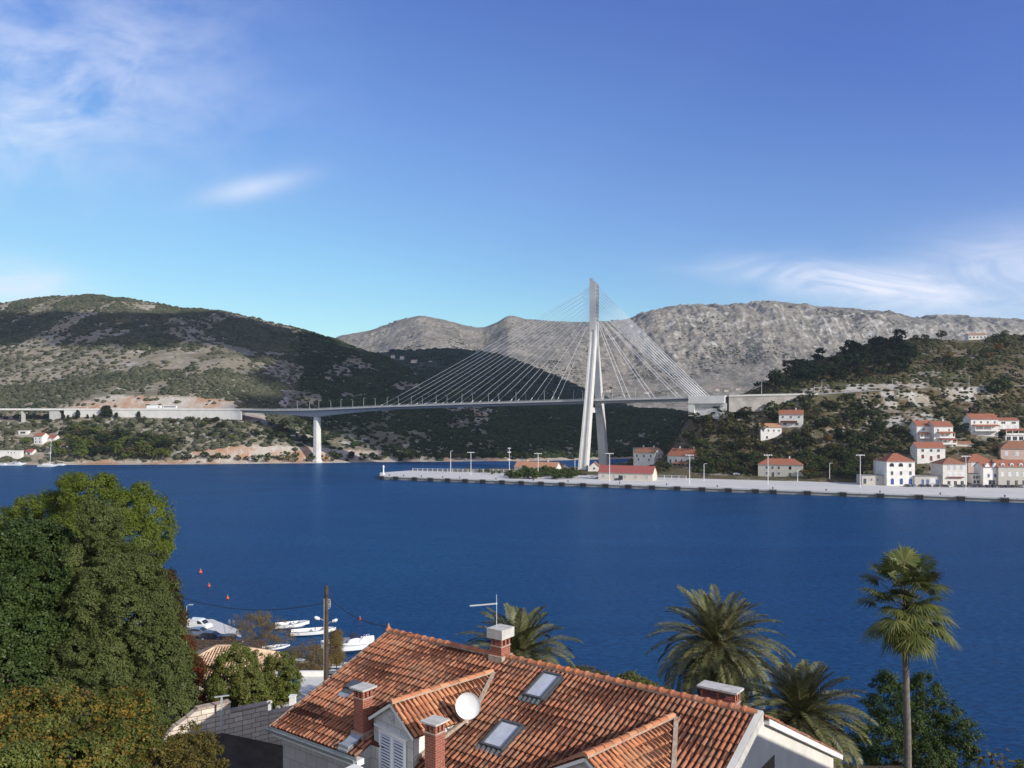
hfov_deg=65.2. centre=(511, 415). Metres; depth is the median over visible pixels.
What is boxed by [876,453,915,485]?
three storey house
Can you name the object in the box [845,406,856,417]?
broadleaf tree
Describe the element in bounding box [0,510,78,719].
broadleaf tree
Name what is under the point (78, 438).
shore pine
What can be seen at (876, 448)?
slope tree
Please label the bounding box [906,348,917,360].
pine tree
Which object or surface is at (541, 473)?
quay shrub
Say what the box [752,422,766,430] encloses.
broadleaf tree
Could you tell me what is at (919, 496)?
quay fender
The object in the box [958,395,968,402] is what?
roadside tree
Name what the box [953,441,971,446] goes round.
garden shed
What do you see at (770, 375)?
pine tree
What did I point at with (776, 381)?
pine tree
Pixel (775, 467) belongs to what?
grey stone house
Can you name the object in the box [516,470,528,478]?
quay shrub
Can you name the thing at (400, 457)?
waterline tree
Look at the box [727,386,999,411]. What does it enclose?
hill road
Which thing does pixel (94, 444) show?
shore pine
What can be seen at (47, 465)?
sailing boat
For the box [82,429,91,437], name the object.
shore pine
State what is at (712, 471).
slope tree
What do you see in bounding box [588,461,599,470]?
white cottage
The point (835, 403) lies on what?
broadleaf tree
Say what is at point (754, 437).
broadleaf tree
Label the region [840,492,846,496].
quay fender
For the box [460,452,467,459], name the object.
waterline tree
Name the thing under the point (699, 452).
broadleaf tree
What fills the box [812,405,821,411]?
broadleaf tree
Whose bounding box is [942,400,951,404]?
roadside tree
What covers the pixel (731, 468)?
slope tree
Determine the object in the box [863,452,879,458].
slope tree
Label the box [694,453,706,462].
broadleaf tree
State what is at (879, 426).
broadleaf tree
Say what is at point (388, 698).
tiled house
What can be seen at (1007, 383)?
crown tree
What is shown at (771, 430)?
white house
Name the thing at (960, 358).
hilltop tree
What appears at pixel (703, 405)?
cable stayed bridge
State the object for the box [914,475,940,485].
stone terrace building
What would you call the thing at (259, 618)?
tamarisk
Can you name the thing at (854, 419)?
broadleaf tree
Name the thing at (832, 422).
broadleaf tree
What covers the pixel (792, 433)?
broadleaf tree
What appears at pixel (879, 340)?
pine tree
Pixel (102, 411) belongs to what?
cypress
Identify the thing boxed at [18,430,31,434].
white ruin house
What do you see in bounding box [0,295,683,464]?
hill
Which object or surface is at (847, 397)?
roadside tree
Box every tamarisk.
[222,610,299,650]
[287,637,337,670]
[329,628,346,668]
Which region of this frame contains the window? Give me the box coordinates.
[989,480,994,484]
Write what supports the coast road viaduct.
on the hill at (182, 360)
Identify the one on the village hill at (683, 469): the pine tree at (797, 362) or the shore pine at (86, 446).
the pine tree at (797, 362)
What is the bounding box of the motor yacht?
[8,462,25,465]
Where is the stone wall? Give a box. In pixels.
[153,699,292,749]
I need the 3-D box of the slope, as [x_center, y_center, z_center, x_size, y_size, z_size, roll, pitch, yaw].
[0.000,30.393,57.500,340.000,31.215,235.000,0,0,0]
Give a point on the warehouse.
(636, 473)
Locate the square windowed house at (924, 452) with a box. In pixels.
[909,442,945,463]
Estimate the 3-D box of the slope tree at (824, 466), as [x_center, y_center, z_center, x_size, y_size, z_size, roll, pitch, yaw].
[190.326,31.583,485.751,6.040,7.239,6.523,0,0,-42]
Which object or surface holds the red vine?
on the slope
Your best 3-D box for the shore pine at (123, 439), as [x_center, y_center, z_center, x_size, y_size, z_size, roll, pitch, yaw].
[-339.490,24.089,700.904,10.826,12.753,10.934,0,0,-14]
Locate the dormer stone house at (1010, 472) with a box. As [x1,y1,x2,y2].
[991,460,1023,484]
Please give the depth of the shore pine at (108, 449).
687.85 m
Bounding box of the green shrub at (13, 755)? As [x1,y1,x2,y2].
[0,676,129,767]
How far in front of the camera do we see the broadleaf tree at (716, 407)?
543.89 m
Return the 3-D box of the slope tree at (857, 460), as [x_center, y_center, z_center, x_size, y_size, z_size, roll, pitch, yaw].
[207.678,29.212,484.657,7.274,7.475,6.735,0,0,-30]
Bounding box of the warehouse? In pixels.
[598,465,656,480]
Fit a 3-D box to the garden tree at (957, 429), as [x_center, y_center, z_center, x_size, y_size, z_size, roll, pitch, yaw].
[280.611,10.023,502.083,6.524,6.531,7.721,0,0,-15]
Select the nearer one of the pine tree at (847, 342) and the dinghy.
the dinghy
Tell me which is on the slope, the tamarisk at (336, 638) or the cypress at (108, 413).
the tamarisk at (336, 638)
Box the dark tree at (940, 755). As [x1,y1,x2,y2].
[848,667,987,767]
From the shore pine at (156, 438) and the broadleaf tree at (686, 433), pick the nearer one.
the broadleaf tree at (686, 433)
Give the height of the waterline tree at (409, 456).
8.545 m
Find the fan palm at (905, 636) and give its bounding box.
[852,542,961,767]
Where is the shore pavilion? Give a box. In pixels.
[168,645,280,705]
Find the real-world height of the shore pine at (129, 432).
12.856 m
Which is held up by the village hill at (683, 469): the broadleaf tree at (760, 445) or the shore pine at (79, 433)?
the broadleaf tree at (760, 445)
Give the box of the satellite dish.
[455,692,480,724]
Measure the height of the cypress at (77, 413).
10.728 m
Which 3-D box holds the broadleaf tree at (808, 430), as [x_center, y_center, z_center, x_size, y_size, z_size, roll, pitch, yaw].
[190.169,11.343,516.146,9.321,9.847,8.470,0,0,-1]
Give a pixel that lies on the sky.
(332, 168)
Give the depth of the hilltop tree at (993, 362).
645.00 m
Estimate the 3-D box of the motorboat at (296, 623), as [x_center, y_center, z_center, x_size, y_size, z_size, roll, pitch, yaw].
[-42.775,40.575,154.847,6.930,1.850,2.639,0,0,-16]
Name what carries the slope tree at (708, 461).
on the village hill at (683, 469)
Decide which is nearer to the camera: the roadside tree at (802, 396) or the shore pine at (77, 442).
the roadside tree at (802, 396)
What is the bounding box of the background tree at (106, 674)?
[21,558,188,726]
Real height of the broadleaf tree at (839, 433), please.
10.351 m
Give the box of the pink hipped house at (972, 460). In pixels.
[958,454,990,472]
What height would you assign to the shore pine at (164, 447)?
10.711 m
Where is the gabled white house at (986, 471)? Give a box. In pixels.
[973,461,996,484]
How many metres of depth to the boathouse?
692.60 m
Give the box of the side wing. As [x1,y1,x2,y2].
[873,458,877,473]
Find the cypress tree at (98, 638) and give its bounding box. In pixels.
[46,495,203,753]
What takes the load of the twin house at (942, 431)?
on the village hill at (683, 469)
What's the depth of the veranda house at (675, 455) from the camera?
532.34 m
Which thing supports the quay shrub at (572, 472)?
on the quay
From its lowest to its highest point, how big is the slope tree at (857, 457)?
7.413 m
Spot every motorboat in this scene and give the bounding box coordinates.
[273,620,308,628]
[288,626,335,635]
[320,633,373,652]
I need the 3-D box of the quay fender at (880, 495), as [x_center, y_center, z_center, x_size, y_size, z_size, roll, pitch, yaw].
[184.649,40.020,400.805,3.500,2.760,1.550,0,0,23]
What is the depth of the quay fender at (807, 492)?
413.90 m
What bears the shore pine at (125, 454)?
on the hill at (182, 360)
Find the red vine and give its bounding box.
[182,632,226,703]
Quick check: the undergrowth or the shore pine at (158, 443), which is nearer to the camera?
the undergrowth
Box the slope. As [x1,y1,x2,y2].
[2,620,915,767]
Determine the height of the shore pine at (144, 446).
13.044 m
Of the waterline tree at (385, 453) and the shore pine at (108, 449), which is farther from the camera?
the waterline tree at (385, 453)
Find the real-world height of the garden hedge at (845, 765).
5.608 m
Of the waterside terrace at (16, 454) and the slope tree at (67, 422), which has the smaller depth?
the waterside terrace at (16, 454)
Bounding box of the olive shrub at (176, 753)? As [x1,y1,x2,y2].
[127,720,231,767]
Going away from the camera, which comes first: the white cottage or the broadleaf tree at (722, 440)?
the broadleaf tree at (722, 440)
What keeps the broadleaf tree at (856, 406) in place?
on the village hill at (683, 469)
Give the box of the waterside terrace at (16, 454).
[0,450,23,458]
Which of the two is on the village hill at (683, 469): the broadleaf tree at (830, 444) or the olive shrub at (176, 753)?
the broadleaf tree at (830, 444)
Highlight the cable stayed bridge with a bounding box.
[240,276,728,469]
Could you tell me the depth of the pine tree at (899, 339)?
701.16 m
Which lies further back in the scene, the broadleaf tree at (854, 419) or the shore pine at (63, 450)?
the shore pine at (63, 450)
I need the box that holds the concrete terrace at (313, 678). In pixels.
[267,670,329,710]
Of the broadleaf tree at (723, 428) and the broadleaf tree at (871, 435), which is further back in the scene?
the broadleaf tree at (723, 428)
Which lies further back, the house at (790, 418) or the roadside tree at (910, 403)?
the roadside tree at (910, 403)
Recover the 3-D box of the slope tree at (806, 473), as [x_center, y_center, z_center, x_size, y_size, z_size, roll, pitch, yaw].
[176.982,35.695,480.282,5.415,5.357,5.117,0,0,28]
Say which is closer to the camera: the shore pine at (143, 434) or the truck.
the shore pine at (143, 434)
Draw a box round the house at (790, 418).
[778,408,803,427]
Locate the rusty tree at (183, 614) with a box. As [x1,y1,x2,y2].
[142,567,192,709]
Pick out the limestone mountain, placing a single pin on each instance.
(802, 331)
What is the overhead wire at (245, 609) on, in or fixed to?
attached to the utility pole
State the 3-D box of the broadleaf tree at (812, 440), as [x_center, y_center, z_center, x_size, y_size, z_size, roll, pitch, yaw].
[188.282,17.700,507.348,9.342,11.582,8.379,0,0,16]
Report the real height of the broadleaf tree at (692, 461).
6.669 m
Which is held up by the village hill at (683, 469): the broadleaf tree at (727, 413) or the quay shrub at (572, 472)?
the broadleaf tree at (727, 413)
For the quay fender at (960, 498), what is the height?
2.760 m
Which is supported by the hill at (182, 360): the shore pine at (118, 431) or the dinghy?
the shore pine at (118, 431)
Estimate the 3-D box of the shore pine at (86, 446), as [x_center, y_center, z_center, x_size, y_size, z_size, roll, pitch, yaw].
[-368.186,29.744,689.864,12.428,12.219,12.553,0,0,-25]
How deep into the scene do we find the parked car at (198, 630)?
142.53 m
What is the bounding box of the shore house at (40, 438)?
[34,433,48,444]
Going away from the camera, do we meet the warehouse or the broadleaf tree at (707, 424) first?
the warehouse
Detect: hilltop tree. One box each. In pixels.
[943,358,956,365]
[953,362,964,370]
[955,356,966,362]
[975,362,986,370]
[977,348,990,354]
[984,351,993,358]
[990,359,997,365]
[993,343,1004,350]
[999,330,1008,335]
[1008,368,1017,375]
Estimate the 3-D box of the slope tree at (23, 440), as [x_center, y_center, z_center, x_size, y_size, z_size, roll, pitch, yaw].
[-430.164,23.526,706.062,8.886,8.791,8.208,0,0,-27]
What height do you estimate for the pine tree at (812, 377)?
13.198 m
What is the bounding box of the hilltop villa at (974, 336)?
[965,333,986,339]
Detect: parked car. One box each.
[188,626,208,634]
[198,630,222,639]
[216,633,243,641]
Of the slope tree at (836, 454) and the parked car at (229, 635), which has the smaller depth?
the parked car at (229, 635)
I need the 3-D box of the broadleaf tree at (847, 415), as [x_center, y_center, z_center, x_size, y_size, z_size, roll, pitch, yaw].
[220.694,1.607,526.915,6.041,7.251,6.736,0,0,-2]
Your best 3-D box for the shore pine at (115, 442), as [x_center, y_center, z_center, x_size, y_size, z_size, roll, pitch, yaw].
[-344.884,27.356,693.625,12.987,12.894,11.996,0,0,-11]
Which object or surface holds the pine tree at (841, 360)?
on the village hill at (683, 469)
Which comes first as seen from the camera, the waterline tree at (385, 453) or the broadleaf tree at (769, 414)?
the broadleaf tree at (769, 414)
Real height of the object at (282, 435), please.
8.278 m
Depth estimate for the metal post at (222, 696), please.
37.00 m
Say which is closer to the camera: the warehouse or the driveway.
the driveway
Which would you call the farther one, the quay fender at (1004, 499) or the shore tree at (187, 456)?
the shore tree at (187, 456)
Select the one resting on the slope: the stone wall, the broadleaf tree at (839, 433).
the stone wall
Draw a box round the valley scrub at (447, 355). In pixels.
[374,347,633,407]
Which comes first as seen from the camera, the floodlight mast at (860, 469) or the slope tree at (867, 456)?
the floodlight mast at (860, 469)
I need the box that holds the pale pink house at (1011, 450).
[993,441,1023,460]
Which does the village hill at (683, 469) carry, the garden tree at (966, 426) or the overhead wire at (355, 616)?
the garden tree at (966, 426)
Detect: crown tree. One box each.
[892,329,907,341]
[935,330,947,339]
[984,376,1014,394]
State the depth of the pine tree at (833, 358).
665.67 m
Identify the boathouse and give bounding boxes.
[25,449,36,454]
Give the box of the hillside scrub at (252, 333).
[0,293,300,463]
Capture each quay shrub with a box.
[508,469,519,477]
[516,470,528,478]
[526,467,540,478]
[532,469,544,477]
[541,466,553,475]
[551,471,564,478]
[565,467,579,473]
[566,470,579,477]
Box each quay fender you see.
[625,484,631,488]
[770,489,776,493]
[804,490,810,494]
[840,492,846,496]
[877,493,883,497]
[915,494,922,499]
[957,496,964,500]
[1001,497,1008,502]
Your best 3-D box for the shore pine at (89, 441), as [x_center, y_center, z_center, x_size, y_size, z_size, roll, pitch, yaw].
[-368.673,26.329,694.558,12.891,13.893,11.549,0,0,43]
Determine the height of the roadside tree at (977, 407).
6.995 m
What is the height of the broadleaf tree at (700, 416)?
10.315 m
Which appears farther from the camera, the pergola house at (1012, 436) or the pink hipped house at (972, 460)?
the pergola house at (1012, 436)
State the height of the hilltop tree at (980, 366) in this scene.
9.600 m
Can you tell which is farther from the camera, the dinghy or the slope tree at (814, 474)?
the slope tree at (814, 474)
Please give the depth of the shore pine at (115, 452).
685.25 m
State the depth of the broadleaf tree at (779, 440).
517.89 m
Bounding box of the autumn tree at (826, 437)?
[821,434,832,443]
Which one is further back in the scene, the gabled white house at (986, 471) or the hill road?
the hill road
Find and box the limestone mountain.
[336,300,1023,410]
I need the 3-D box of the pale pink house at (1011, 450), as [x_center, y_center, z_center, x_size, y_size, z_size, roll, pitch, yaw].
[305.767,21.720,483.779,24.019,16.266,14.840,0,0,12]
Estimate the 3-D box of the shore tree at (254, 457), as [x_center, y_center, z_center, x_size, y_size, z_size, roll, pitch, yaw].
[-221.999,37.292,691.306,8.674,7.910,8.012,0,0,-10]
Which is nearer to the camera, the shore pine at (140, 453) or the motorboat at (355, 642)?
the motorboat at (355, 642)
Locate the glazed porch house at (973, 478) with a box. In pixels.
[967,473,979,483]
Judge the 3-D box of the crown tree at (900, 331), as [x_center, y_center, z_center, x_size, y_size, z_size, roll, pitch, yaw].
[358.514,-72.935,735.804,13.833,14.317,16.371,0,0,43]
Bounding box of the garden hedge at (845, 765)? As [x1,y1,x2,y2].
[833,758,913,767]
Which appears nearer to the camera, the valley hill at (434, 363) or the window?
the window
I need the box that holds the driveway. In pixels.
[126,733,282,767]
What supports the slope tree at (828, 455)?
on the village hill at (683, 469)
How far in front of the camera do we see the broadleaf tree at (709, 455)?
515.20 m
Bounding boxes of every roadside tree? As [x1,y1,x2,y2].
[797,394,807,399]
[808,393,816,399]
[821,399,829,405]
[841,393,850,399]
[867,401,877,407]
[905,402,915,406]
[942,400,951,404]
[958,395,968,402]
[973,404,981,409]
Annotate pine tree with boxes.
[0,469,180,726]
[760,380,771,387]
[766,371,782,378]
[773,378,782,388]
[782,360,795,368]
[785,375,799,389]
[788,372,799,378]
[791,359,805,366]
[803,359,815,367]
[804,372,818,386]
[813,354,823,359]
[815,348,826,355]
[827,356,837,361]
[830,368,844,381]
[833,357,845,366]
[837,371,847,379]
[840,345,853,354]
[844,339,855,344]
[846,353,858,367]
[851,341,862,349]
[851,365,863,378]
[854,372,866,378]
[867,335,884,342]
[870,364,884,375]
[871,341,879,346]
[875,338,886,346]
[875,359,886,364]
[881,360,894,369]
[885,339,896,346]
[888,337,905,344]
[889,361,903,371]
[893,355,906,368]
[896,343,911,349]
[903,358,911,368]
[905,352,915,358]
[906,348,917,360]
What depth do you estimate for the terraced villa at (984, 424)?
502.16 m
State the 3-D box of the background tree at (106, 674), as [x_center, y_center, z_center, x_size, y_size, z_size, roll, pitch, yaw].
[-29.676,15.713,55.713,14.862,12.554,8.424,0,0,0]
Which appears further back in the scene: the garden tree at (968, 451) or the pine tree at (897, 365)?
the pine tree at (897, 365)
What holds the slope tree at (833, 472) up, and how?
on the village hill at (683, 469)
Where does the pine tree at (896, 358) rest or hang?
on the village hill at (683, 469)
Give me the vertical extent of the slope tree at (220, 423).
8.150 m
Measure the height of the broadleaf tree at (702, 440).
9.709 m
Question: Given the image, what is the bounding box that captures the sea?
[0,459,1023,767]
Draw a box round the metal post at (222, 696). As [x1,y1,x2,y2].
[214,695,228,729]
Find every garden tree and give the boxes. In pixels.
[888,438,896,444]
[891,423,901,430]
[897,428,906,432]
[903,418,911,424]
[934,411,943,416]
[953,427,964,432]
[960,423,968,430]
[964,449,972,453]
[975,441,983,446]
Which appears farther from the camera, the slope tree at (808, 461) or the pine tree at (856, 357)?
the pine tree at (856, 357)
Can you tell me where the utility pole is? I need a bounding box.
[314,585,337,680]
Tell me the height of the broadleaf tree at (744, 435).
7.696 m
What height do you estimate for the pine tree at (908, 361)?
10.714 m
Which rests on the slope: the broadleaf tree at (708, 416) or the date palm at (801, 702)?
the date palm at (801, 702)
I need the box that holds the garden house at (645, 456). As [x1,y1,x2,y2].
[633,445,663,465]
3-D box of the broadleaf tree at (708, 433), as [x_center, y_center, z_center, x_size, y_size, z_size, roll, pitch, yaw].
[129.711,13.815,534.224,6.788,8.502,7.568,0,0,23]
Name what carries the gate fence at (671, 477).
on the quay
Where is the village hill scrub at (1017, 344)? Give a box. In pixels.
[627,334,1023,475]
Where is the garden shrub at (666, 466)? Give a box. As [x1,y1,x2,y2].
[661,462,672,469]
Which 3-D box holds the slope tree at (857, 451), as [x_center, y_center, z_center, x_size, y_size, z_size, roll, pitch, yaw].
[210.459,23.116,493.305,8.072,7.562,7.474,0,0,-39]
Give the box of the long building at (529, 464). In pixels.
[514,460,561,468]
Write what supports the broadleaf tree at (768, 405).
on the village hill at (683, 469)
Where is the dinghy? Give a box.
[262,644,289,649]
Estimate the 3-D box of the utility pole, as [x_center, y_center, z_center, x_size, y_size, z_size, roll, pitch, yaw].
[-11.600,15.681,49.960,1.440,10.161,0.399,0,0,0]
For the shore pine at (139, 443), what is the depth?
693.42 m
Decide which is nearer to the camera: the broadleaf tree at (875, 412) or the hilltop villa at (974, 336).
the broadleaf tree at (875, 412)
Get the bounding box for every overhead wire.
[171,594,323,609]
[327,595,386,626]
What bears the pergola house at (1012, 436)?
on the village hill at (683, 469)
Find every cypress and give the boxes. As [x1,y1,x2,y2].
[74,410,79,417]
[100,405,106,418]
[104,405,112,418]
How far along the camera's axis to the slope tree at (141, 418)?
735.77 m
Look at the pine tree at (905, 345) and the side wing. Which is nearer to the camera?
the side wing
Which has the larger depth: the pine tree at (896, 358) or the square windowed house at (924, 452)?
the pine tree at (896, 358)
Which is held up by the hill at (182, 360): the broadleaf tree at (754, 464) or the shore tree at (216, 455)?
the shore tree at (216, 455)
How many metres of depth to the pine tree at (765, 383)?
615.53 m
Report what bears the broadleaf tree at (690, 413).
on the village hill at (683, 469)
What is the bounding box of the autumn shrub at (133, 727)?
[0,683,167,767]
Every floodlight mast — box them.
[606,453,613,481]
[685,455,693,483]
[856,455,864,487]
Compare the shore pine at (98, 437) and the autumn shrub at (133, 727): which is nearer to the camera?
the autumn shrub at (133, 727)
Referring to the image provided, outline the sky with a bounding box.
[0,0,1023,337]
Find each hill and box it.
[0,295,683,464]
[378,352,620,406]
[408,337,1023,486]
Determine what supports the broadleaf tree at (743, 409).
on the village hill at (683, 469)
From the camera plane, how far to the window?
442.95 m
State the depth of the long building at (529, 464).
577.38 m
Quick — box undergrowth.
[5,673,1022,767]
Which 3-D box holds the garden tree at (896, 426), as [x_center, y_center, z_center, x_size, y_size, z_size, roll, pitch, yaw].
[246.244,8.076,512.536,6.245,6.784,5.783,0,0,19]
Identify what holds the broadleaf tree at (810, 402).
on the village hill at (683, 469)
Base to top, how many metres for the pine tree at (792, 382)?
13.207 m
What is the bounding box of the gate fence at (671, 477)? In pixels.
[661,475,684,479]
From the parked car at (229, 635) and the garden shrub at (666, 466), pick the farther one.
the garden shrub at (666, 466)
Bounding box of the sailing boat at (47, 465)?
[37,442,58,466]
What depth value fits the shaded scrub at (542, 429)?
866.45 m
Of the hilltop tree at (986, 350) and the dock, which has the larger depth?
the hilltop tree at (986, 350)
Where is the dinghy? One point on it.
(280, 646)
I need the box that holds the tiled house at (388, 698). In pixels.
[265,623,842,767]
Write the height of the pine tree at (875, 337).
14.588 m
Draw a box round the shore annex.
[47,435,59,441]
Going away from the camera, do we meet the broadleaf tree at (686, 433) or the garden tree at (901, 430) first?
the garden tree at (901, 430)
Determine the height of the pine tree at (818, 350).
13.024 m
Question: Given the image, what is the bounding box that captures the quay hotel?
[930,457,967,485]
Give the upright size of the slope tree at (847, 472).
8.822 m
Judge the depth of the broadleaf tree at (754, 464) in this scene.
501.51 m
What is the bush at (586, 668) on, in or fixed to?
on the slope
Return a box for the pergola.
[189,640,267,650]
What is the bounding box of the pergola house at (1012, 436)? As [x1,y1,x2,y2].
[1002,429,1023,440]
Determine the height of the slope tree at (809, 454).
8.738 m
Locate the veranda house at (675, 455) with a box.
[667,446,697,463]
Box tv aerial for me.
[470,594,496,625]
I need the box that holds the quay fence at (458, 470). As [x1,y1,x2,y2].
[413,468,516,472]
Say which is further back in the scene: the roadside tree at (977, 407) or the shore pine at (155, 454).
the shore pine at (155, 454)
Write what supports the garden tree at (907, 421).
on the village hill at (683, 469)
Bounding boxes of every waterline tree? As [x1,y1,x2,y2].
[381,451,390,455]
[395,454,404,459]
[407,453,414,458]
[415,452,424,459]
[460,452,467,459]
[512,452,521,457]
[522,452,531,457]
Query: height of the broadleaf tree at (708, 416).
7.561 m
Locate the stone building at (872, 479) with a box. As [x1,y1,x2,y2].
[856,474,883,484]
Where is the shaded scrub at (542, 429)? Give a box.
[286,325,687,460]
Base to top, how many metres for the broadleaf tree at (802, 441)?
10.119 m
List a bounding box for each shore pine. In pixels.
[48,440,62,448]
[50,447,67,460]
[63,438,79,447]
[69,432,85,437]
[69,436,81,442]
[70,426,84,434]
[74,448,88,462]
[77,443,92,454]
[79,438,93,443]
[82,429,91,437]
[90,427,103,433]
[90,446,107,455]
[92,441,102,447]
[94,434,107,441]
[101,436,118,445]
[103,447,114,455]
[106,431,119,436]
[106,440,121,446]
[113,428,126,437]
[113,448,123,455]
[114,444,124,449]
[117,448,131,458]
[118,436,131,443]
[120,430,135,438]
[120,453,128,461]
[122,444,131,448]
[125,446,136,453]
[127,437,141,448]
[133,440,146,446]
[133,448,151,460]
[136,445,153,457]
[139,431,151,438]
[143,441,156,449]
[145,451,158,461]
[148,435,161,443]
[153,448,164,460]
[154,434,169,439]
[155,440,172,447]
[159,449,171,461]
[161,437,175,444]
[162,445,172,449]
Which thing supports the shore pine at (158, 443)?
on the hill at (182, 360)
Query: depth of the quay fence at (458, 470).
549.04 m
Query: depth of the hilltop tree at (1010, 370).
626.89 m
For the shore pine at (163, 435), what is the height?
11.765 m
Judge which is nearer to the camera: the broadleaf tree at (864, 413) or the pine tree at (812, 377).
the broadleaf tree at (864, 413)
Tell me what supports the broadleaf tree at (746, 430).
on the village hill at (683, 469)
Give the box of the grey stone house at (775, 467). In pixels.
[758,456,803,476]
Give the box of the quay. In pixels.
[380,471,1023,502]
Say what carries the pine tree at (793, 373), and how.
on the village hill at (683, 469)
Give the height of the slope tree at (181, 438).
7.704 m
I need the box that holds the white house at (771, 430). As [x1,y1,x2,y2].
[758,423,781,440]
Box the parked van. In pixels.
[187,617,212,628]
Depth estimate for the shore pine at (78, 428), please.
713.50 m
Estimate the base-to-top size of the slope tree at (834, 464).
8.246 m
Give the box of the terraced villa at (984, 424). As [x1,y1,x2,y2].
[962,414,999,436]
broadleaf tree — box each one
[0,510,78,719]
[682,430,691,435]
[686,411,699,423]
[686,433,694,439]
[688,458,697,465]
[692,415,707,427]
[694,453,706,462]
[695,437,708,446]
[695,448,708,458]
[701,414,713,422]
[701,430,711,437]
[704,420,714,428]
[707,453,717,459]
[711,406,721,413]
[716,465,726,471]
[717,418,731,426]
[717,437,728,444]
[719,410,733,419]
[719,425,733,433]
[727,442,739,452]
[732,424,744,433]
[734,423,751,432]
[739,431,748,438]
[740,406,752,415]
[743,454,756,462]
[744,411,758,423]
[747,460,758,467]
[748,434,757,444]
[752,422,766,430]
[753,440,768,449]
[763,444,772,452]
[764,400,777,410]
[767,412,778,422]
[777,438,785,443]
[788,429,800,438]
[792,438,806,448]
[801,398,815,409]
[801,426,814,434]
[801,435,815,446]
[805,410,820,417]
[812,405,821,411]
[813,418,830,431]
[814,447,826,454]
[822,418,835,425]
[825,442,836,450]
[827,400,838,407]
[831,442,846,450]
[834,428,848,439]
[835,417,842,423]
[835,446,849,454]
[842,413,850,420]
[842,431,855,443]
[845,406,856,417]
[848,402,863,413]
[848,438,866,447]
[850,416,861,423]
[853,435,869,443]
[862,410,869,416]
[867,431,880,441]
[869,409,880,415]
[869,423,886,432]
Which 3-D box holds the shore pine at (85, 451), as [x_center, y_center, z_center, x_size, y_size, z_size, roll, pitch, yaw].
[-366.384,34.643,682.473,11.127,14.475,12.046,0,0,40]
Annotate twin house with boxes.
[909,420,931,441]
[928,419,957,446]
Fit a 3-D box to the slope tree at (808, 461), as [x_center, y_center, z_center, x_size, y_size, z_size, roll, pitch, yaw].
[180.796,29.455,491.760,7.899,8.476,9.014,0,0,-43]
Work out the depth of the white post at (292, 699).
46.84 m
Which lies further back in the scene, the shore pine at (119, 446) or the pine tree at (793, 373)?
the shore pine at (119, 446)
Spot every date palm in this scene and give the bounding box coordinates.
[456,603,583,667]
[645,584,796,712]
[738,655,878,767]
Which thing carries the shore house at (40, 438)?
on the hill at (182, 360)
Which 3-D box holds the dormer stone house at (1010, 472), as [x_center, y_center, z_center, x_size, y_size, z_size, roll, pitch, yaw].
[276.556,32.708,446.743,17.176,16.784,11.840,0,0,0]
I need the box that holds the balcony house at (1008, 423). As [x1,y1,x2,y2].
[998,418,1019,428]
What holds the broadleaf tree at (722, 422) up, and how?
on the village hill at (683, 469)
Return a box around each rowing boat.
[329,662,346,667]
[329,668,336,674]
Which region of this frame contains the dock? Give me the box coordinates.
[137,619,240,636]
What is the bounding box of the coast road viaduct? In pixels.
[0,408,241,421]
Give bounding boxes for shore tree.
[182,453,192,460]
[200,451,208,456]
[214,452,221,459]
[250,455,259,460]
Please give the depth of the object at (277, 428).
723.62 m
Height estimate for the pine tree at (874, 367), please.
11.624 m
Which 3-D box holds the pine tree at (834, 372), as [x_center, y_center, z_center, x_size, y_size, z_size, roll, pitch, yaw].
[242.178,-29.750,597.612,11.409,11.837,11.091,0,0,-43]
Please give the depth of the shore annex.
712.46 m
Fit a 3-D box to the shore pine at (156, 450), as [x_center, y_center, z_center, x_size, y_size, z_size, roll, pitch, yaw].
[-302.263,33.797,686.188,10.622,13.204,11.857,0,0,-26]
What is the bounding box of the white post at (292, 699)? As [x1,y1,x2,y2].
[288,694,296,705]
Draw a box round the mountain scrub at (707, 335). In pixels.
[352,302,1017,395]
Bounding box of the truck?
[147,405,161,407]
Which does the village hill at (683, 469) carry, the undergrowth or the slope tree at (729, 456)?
the slope tree at (729, 456)
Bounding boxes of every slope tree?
[19,438,29,445]
[59,430,67,436]
[63,418,71,424]
[138,416,146,422]
[178,437,185,442]
[215,422,225,426]
[705,458,719,464]
[708,467,716,473]
[722,451,733,458]
[726,463,738,470]
[740,466,748,475]
[743,462,753,468]
[800,449,813,457]
[800,457,812,464]
[802,471,809,477]
[810,471,819,478]
[821,462,828,469]
[824,450,833,458]
[828,460,842,467]
[830,467,837,474]
[833,452,844,458]
[840,467,855,478]
[841,458,855,465]
[846,447,858,453]
[849,453,861,459]
[850,458,861,465]
[861,464,871,471]
[862,458,872,463]
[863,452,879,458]
[868,446,878,452]
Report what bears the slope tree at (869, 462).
on the village hill at (683, 469)
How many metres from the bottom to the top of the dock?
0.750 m
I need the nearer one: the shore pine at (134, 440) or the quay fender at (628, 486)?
the quay fender at (628, 486)
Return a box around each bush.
[163,621,200,719]
[200,640,278,706]
[244,650,305,709]
[565,663,609,675]
[614,669,672,689]
[1012,760,1023,767]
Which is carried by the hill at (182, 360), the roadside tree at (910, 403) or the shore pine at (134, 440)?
the shore pine at (134, 440)
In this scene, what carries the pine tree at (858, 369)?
on the village hill at (683, 469)
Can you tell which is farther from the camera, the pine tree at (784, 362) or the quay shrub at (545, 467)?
the pine tree at (784, 362)

